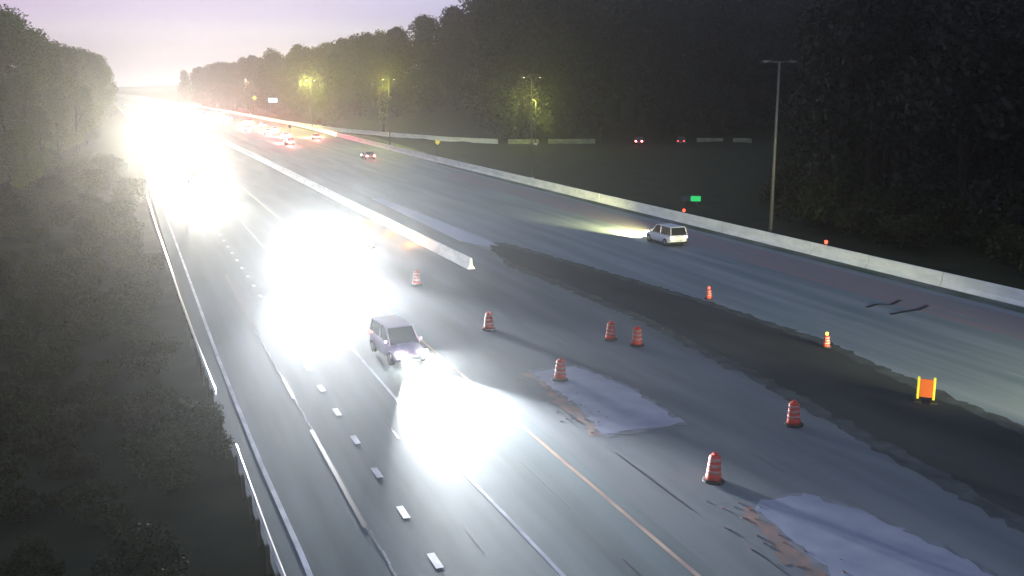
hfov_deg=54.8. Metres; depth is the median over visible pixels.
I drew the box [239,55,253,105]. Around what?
tree
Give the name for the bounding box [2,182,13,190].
shrub
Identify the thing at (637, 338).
traffic drum
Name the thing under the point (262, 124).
car
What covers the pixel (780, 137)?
shrub
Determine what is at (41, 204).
shrub
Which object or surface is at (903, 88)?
tree
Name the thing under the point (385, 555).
pavement joint
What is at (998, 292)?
concrete barrier
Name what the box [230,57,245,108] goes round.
tree
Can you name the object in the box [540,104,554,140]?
tree
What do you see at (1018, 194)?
shrub
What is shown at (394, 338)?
car
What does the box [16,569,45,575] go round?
shrub
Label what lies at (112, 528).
shrub
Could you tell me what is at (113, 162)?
shrub
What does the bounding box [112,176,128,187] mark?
shrub
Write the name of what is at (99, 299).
shrub
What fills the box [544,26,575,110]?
tree
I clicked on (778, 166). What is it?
shrub
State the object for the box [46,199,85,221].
shrub
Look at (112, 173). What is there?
shrub
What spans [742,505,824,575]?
milled strip
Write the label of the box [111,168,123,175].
shrub
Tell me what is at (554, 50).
tree
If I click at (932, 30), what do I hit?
tree
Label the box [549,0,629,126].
tree
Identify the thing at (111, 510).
shrub
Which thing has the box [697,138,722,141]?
parapet wall
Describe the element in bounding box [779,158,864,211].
shrub
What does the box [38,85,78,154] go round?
tree
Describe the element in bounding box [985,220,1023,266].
shrub
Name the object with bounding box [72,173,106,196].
shrub
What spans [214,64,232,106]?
tree
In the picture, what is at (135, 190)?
shrub
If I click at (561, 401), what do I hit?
milled strip
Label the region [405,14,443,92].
tree
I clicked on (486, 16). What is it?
tree
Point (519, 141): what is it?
parapet wall
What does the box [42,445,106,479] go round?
shrub
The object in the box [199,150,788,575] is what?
sealed cracks
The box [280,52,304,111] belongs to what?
tree
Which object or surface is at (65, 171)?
shrub
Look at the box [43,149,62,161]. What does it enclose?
shrub
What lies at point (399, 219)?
shoulder
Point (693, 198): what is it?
roadside sign
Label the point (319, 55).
tree
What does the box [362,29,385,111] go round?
tree
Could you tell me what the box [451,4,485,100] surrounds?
tree
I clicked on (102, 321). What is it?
shrub
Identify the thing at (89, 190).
shrub
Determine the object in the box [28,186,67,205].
shrub
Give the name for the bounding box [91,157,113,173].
shrub
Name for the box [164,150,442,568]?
dotted lane line
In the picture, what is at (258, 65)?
tree
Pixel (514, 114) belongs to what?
tree
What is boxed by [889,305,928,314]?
tar patch
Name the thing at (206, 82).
tree
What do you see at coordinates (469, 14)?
tree
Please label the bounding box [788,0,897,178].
tree
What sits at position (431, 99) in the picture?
tree
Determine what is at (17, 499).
shrub
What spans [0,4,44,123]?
tree
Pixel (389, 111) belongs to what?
street lamp
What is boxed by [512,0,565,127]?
tree
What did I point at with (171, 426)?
shrub
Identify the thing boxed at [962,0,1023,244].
tree
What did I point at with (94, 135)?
tree
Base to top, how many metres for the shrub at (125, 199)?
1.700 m
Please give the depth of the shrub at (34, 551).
29.19 m
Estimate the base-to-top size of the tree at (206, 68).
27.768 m
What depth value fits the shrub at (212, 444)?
37.13 m
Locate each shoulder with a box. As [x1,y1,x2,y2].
[268,159,464,247]
[440,173,1023,340]
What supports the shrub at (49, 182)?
on the ground
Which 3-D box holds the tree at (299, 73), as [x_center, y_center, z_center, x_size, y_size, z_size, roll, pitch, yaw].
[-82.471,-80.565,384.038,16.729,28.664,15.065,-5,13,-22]
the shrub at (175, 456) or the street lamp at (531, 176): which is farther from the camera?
the street lamp at (531, 176)
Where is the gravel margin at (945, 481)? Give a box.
[494,242,1023,532]
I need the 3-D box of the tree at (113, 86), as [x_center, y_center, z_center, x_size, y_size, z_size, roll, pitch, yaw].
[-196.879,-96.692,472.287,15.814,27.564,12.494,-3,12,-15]
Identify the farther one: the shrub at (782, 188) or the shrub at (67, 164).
the shrub at (67, 164)
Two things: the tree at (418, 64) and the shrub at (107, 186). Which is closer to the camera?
the shrub at (107, 186)
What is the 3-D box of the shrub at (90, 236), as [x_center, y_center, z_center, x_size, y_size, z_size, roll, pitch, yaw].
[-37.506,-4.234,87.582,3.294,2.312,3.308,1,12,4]
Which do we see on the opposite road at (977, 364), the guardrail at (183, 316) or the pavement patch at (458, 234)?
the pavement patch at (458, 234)
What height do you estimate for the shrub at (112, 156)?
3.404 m
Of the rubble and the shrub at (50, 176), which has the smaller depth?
the rubble
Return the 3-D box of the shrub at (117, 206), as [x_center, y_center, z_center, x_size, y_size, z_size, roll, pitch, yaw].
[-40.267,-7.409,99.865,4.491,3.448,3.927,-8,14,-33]
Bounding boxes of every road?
[113,99,719,575]
[115,94,1023,425]
[349,133,773,146]
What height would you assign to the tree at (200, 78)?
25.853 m
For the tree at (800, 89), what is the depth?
120.92 m
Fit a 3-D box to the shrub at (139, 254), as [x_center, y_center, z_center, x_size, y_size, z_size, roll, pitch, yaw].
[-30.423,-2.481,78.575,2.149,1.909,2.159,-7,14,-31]
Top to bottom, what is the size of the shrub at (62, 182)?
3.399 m
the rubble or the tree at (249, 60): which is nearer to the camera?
the rubble
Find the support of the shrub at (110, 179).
on the ground
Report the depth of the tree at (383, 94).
267.01 m
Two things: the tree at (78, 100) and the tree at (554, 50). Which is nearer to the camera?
the tree at (78, 100)
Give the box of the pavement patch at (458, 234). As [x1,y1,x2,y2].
[372,198,497,246]
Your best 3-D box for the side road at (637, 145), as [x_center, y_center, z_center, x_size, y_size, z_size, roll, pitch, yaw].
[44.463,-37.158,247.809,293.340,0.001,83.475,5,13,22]
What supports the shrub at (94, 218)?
on the ground
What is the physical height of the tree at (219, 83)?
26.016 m
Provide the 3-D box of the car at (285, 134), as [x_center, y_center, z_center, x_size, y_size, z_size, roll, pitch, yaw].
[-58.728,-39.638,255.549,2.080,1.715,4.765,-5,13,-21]
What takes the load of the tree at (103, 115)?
on the ground
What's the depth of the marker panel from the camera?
44.10 m
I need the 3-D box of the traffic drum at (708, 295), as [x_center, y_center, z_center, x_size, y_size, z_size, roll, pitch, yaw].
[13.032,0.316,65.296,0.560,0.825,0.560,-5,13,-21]
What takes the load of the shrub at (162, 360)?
on the ground
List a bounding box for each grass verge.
[333,131,424,152]
[435,163,1023,313]
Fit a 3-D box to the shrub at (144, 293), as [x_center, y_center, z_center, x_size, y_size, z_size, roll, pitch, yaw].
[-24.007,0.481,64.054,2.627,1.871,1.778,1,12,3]
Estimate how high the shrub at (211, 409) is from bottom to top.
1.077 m
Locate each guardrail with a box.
[145,196,216,407]
[234,444,285,575]
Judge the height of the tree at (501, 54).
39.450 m
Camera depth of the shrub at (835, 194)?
94.68 m
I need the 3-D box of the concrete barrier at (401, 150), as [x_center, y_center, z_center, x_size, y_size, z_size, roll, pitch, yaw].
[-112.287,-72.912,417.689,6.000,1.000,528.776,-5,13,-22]
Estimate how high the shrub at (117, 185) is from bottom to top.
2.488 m
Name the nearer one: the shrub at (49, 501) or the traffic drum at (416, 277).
the shrub at (49, 501)
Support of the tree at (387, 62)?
on the ground
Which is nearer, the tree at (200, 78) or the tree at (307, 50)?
the tree at (307, 50)
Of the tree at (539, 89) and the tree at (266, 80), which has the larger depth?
the tree at (266, 80)
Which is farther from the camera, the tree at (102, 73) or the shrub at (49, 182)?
the tree at (102, 73)
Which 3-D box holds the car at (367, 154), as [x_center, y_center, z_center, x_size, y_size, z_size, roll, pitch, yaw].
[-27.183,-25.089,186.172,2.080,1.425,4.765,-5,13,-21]
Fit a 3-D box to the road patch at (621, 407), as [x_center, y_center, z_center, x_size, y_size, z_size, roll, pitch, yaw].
[3.857,4.923,45.126,3.978,0.001,9.585,-5,13,-21]
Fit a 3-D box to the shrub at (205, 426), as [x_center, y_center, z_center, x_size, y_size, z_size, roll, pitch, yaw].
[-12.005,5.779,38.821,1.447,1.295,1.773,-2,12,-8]
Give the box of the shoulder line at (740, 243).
[180,102,1023,316]
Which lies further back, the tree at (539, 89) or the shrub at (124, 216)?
the tree at (539, 89)
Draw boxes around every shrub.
[0,384,60,424]
[0,483,47,525]
[0,531,65,575]
[1,557,38,575]
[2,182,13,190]
[6,556,63,575]
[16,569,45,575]
[20,197,61,217]
[27,178,62,196]
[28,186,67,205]
[34,482,82,514]
[37,173,65,185]
[37,262,92,292]
[42,275,99,298]
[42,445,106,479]
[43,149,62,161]
[45,176,76,192]
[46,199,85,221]
[48,240,101,266]
[51,165,78,177]
[54,158,75,167]
[55,473,136,528]
[66,176,106,195]
[68,152,91,163]
[70,160,100,175]
[71,198,101,219]
[71,217,102,233]
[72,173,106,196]
[73,284,139,322]
[74,193,111,209]
[75,225,107,249]
[77,302,131,339]
[81,167,107,179]
[81,214,110,231]
[86,172,110,192]
[89,152,105,161]
[90,520,177,575]
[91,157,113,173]
[92,197,137,223]
[94,392,155,428]
[95,167,119,182]
[95,216,144,239]
[97,154,119,169]
[99,156,127,168]
[100,513,144,538]
[101,341,160,382]
[104,175,116,186]
[107,208,136,222]
[107,244,137,267]
[109,180,129,197]
[110,196,128,205]
[110,529,163,555]
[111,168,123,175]
[111,264,142,283]
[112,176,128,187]
[112,176,148,204]
[113,294,153,329]
[114,266,157,289]
[114,531,177,575]
[115,162,128,172]
[115,432,193,472]
[117,246,144,263]
[121,230,143,248]
[121,253,165,277]
[121,539,189,575]
[124,387,193,445]
[125,280,163,306]
[127,331,182,373]
[127,395,194,435]
[128,442,203,492]
[138,462,182,495]
[139,568,186,575]
[142,399,203,436]
[142,431,190,468]
[150,420,214,453]
[184,410,224,436]
[190,415,226,450]
[191,401,223,418]
[196,433,234,462]
[759,164,804,207]
[770,159,799,180]
[772,141,788,152]
[773,128,790,144]
[774,174,852,227]
[775,158,791,176]
[776,144,787,161]
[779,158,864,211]
[783,160,875,220]
[798,162,870,233]
[832,185,929,244]
[861,213,940,250]
[929,189,1023,251]
[972,181,1023,248]
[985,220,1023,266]
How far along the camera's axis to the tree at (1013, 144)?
96.24 m
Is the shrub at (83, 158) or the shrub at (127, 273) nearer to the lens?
the shrub at (127, 273)
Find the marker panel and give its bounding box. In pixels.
[913,376,936,404]
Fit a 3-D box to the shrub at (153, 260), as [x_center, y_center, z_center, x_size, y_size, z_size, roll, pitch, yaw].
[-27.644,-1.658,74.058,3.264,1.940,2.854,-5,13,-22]
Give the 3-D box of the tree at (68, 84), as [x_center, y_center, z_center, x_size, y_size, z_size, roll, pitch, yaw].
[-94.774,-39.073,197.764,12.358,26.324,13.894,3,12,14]
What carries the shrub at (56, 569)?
on the ground
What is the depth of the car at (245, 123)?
329.18 m
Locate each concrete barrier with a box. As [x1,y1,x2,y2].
[125,104,474,268]
[186,103,439,161]
[438,157,1023,306]
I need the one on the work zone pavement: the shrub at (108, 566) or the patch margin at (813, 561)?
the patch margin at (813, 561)
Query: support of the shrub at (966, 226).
on the ground
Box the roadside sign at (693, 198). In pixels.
[681,196,700,205]
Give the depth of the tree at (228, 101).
552.78 m
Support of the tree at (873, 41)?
on the ground
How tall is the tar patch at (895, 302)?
0.001 m
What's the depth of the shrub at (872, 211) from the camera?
89.32 m
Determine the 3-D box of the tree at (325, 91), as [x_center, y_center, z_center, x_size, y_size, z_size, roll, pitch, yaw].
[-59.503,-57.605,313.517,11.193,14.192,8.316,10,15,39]
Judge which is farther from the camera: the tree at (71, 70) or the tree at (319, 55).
the tree at (319, 55)
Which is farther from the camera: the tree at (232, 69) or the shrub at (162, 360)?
the tree at (232, 69)
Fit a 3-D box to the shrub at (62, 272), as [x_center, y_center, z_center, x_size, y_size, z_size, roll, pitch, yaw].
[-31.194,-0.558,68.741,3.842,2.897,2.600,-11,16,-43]
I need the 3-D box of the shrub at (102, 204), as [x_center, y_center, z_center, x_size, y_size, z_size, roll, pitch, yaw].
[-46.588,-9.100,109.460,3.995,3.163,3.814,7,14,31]
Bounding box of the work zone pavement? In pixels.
[115,97,1023,575]
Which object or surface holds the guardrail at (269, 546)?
on the ground
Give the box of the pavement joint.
[254,330,396,575]
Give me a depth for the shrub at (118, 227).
91.93 m
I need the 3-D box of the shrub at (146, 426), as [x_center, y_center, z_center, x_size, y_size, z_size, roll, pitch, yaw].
[-14.329,5.393,39.224,2.555,2.468,2.922,4,12,19]
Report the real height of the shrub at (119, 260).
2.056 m
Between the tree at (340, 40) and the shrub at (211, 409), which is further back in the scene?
the tree at (340, 40)
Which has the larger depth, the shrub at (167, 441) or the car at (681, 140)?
the car at (681, 140)
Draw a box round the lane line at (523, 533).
[135,109,565,575]
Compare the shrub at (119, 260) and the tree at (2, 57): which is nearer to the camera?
the shrub at (119, 260)
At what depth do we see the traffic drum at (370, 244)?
85.28 m
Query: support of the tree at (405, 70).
on the ground
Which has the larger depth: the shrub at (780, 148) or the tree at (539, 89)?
the tree at (539, 89)
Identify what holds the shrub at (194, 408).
on the ground
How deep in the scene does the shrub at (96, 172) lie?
136.09 m
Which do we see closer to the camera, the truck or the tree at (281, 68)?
the truck
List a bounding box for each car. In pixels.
[242,121,248,125]
[243,126,251,130]
[259,122,265,127]
[263,129,271,133]
[281,132,289,138]
[284,137,294,144]
[312,133,320,139]
[361,151,374,159]
[369,315,427,364]
[635,137,644,144]
[645,223,687,245]
[677,137,685,144]
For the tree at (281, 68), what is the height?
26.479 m
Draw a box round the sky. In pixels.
[0,0,683,86]
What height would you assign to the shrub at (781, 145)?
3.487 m
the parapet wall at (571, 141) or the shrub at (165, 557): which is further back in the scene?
the parapet wall at (571, 141)
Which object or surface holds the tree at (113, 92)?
on the ground
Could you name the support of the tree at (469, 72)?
on the ground
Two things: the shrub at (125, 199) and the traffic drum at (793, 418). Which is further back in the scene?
the shrub at (125, 199)
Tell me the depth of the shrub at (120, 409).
41.60 m
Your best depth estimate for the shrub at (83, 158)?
160.49 m
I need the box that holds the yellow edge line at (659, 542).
[121,100,700,575]
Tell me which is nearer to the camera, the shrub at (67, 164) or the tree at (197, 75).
the shrub at (67, 164)
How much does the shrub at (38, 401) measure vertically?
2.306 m
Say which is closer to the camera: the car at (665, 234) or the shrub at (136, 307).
the shrub at (136, 307)
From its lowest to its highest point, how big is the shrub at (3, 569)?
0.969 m
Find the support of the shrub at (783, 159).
on the ground
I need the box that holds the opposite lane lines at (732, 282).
[217,111,1022,384]
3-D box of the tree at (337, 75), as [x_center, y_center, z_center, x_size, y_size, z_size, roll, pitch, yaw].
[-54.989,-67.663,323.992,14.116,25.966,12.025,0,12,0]
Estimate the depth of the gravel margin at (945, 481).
45.60 m
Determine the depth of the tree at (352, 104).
338.26 m
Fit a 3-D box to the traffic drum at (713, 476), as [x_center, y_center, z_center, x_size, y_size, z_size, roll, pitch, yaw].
[7.246,6.406,35.331,0.800,1.080,0.800,-1,11,-15]
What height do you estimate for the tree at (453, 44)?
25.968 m
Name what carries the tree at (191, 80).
on the ground
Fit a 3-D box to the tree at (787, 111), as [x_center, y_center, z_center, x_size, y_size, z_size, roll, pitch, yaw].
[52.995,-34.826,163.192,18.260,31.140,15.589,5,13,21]
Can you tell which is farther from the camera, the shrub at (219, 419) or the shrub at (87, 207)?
the shrub at (87, 207)
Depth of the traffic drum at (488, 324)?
56.96 m
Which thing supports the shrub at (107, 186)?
on the ground
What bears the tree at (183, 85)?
on the ground
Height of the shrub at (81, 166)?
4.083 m
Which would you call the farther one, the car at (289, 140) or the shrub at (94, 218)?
the car at (289, 140)
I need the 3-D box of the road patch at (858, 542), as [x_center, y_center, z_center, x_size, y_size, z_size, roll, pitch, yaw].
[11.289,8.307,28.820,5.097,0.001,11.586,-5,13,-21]
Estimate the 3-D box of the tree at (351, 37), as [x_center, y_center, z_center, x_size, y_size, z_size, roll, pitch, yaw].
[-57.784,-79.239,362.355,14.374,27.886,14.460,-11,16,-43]
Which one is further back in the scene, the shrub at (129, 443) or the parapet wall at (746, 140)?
the parapet wall at (746, 140)
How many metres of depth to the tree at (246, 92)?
506.42 m
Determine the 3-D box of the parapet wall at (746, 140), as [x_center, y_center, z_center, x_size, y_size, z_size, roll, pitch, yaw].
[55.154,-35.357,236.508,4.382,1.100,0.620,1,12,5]
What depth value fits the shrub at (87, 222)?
94.66 m
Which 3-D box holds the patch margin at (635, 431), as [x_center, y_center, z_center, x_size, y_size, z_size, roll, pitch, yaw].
[3.937,4.919,45.157,4.331,0.001,10.167,-5,13,-21]
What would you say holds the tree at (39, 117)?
on the ground
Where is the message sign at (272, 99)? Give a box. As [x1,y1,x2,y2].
[268,98,276,118]
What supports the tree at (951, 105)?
on the ground
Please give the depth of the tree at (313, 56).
386.38 m
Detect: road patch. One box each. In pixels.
[534,366,683,433]
[755,493,992,575]
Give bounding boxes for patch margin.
[528,364,687,436]
[748,492,994,575]
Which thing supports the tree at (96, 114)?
on the ground
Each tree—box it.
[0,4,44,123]
[0,5,58,154]
[0,25,81,151]
[0,40,28,149]
[0,82,38,183]
[5,72,56,165]
[9,124,47,201]
[19,31,69,131]
[25,107,63,171]
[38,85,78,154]
[41,39,86,142]
[57,43,80,120]
[60,80,95,151]
[61,43,98,127]
[71,85,100,144]
[76,46,103,111]
[80,48,106,128]
[82,49,111,108]
[82,53,112,122]
[85,87,103,136]
[91,52,116,104]
[94,54,118,116]
[103,60,118,98]
[177,69,192,102]
[178,73,192,101]
[188,68,199,102]
[189,66,200,100]
[189,67,208,104]
[193,66,207,99]
[201,63,220,105]
[203,64,210,103]
[206,62,222,106]
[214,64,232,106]
[217,63,235,107]
[220,63,237,108]
[222,61,245,109]
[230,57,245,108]
[236,55,258,111]
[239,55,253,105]
[242,65,258,108]
[250,57,266,111]
[250,58,269,110]
[257,48,286,114]
[257,55,290,111]
[264,52,287,110]
[275,50,297,106]
[280,44,318,116]
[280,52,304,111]
[298,46,319,111]
[301,46,326,112]
[311,84,341,126]
[312,50,329,110]
[314,41,334,111]
[323,41,363,120]
[328,37,350,109]
[329,40,371,114]
[344,32,391,119]
[345,33,367,106]
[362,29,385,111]
[368,27,420,116]
[370,33,404,112]
[374,85,390,131]
[377,28,413,110]
[379,26,418,115]
[404,15,453,111]
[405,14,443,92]
[407,27,438,96]
[430,7,477,104]
[430,21,476,110]
[434,5,468,96]
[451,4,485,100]
[456,0,483,98]
[459,0,536,132]
[461,2,519,104]
[476,0,551,140]
[502,87,519,138]
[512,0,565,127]
[522,0,602,138]
[524,74,543,138]
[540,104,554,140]
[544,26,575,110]
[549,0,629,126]
[774,0,826,146]
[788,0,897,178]
[791,0,877,163]
[800,0,941,228]
[851,0,965,197]
[882,0,1023,242]
[885,0,1019,213]
[955,0,1023,188]
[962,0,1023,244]
[988,3,1023,213]
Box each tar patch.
[865,300,901,307]
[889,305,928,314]
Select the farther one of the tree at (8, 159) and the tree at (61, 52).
the tree at (61, 52)
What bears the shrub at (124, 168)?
on the ground
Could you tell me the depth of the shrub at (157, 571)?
26.99 m
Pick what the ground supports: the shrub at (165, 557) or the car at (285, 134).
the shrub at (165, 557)
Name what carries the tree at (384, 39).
on the ground
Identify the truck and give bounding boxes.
[183,159,212,197]
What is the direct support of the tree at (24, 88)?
on the ground
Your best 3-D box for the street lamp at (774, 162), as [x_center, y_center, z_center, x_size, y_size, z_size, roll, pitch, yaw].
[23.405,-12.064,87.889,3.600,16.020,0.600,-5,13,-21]
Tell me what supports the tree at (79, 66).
on the ground
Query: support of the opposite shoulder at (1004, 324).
on the opposite road at (977, 364)
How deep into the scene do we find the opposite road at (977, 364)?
76.55 m
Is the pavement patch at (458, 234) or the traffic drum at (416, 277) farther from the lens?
the pavement patch at (458, 234)
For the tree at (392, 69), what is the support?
on the ground
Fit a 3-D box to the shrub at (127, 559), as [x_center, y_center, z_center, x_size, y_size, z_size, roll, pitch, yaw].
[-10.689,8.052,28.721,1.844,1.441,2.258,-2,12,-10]
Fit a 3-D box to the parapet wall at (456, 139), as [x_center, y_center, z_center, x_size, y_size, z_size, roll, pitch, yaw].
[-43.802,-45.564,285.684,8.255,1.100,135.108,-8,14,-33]
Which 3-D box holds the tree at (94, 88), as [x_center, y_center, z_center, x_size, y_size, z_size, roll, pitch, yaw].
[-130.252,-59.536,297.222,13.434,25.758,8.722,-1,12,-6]
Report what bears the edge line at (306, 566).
on the road at (573, 525)
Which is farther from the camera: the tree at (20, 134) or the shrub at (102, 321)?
the tree at (20, 134)
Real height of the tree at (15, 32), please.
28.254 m
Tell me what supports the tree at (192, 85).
on the ground
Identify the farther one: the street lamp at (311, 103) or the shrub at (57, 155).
the street lamp at (311, 103)
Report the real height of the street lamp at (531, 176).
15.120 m
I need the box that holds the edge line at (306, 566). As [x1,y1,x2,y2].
[118,107,312,575]
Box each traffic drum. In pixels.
[366,235,374,248]
[411,270,421,285]
[482,311,495,330]
[552,358,567,381]
[603,321,617,341]
[630,326,643,346]
[702,452,724,484]
[704,287,712,299]
[784,400,802,427]
[821,332,831,347]
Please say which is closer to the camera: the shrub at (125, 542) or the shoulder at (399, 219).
the shrub at (125, 542)
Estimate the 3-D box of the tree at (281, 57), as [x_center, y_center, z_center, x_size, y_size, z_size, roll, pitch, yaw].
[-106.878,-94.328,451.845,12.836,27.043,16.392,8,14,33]
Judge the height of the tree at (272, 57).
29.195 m
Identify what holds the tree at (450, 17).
on the ground
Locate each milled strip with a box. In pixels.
[519,373,600,435]
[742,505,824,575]
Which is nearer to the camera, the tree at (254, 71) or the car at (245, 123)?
the car at (245, 123)
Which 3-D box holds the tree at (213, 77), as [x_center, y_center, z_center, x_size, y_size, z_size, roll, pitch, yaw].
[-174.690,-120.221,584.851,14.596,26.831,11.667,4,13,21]
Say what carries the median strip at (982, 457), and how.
on the gravel margin at (945, 481)
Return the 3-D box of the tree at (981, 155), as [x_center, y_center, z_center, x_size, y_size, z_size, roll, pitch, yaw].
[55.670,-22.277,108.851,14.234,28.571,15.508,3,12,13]
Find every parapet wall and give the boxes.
[288,121,497,143]
[508,139,538,143]
[548,139,594,143]
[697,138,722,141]
[733,138,751,142]
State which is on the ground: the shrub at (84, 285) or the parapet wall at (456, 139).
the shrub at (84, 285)
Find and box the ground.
[0,65,1023,575]
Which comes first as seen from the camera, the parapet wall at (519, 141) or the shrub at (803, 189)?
the shrub at (803, 189)
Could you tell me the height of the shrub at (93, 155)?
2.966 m
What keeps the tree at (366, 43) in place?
on the ground
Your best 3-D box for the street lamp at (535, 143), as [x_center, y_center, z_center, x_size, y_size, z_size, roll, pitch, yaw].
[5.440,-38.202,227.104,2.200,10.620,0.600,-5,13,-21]
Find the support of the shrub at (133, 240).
on the ground
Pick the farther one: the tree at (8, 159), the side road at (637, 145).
the side road at (637, 145)
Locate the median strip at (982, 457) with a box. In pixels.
[490,245,1023,516]
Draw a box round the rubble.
[518,328,887,575]
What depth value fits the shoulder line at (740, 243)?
83.28 m
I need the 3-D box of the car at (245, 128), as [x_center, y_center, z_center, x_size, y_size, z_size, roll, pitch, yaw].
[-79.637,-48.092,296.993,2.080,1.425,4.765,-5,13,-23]
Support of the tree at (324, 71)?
on the ground
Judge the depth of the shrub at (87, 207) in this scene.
104.94 m
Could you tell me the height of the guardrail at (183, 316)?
1.400 m
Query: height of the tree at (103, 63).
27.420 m
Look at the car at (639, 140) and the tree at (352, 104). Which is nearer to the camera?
the car at (639, 140)
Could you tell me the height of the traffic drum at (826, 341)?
0.825 m
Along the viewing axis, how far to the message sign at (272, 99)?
395.61 m
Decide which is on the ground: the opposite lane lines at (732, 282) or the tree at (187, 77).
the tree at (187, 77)
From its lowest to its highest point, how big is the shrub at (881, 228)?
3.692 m
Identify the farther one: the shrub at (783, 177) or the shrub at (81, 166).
the shrub at (81, 166)
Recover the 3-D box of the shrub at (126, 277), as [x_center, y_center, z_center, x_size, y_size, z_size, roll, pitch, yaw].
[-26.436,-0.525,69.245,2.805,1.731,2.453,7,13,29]
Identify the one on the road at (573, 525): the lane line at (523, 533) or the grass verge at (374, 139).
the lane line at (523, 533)
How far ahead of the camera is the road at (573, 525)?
40.05 m
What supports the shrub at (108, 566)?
on the ground
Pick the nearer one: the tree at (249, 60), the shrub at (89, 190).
the shrub at (89, 190)
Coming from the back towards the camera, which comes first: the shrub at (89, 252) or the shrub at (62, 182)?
the shrub at (62, 182)
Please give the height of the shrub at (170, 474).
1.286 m
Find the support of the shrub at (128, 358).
on the ground
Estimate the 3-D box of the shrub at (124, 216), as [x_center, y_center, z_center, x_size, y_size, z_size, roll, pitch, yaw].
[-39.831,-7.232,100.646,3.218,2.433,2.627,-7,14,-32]
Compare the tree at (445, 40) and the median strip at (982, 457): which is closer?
the median strip at (982, 457)
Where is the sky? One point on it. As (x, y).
(143, 42)
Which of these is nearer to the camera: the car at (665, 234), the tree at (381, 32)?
the car at (665, 234)
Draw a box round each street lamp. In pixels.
[306,80,314,126]
[381,78,394,145]
[521,76,542,177]
[534,99,538,144]
[762,60,796,232]
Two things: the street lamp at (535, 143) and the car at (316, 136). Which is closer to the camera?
the street lamp at (535, 143)
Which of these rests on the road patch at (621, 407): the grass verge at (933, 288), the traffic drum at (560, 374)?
the traffic drum at (560, 374)
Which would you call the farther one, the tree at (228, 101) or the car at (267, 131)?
the tree at (228, 101)
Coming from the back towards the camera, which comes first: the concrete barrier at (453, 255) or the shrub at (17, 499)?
the concrete barrier at (453, 255)
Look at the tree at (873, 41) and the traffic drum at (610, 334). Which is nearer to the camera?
the traffic drum at (610, 334)
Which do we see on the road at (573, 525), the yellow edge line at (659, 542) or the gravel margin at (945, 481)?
the yellow edge line at (659, 542)
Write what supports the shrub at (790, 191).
on the ground
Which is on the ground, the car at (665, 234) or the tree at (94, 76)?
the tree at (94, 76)
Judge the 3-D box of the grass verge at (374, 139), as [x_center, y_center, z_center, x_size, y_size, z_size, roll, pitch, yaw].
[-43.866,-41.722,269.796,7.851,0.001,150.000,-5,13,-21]
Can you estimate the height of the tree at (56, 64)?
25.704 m
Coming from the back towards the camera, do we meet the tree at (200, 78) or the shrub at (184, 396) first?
the tree at (200, 78)
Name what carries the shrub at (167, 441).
on the ground
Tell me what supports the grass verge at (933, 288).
on the opposite road at (977, 364)

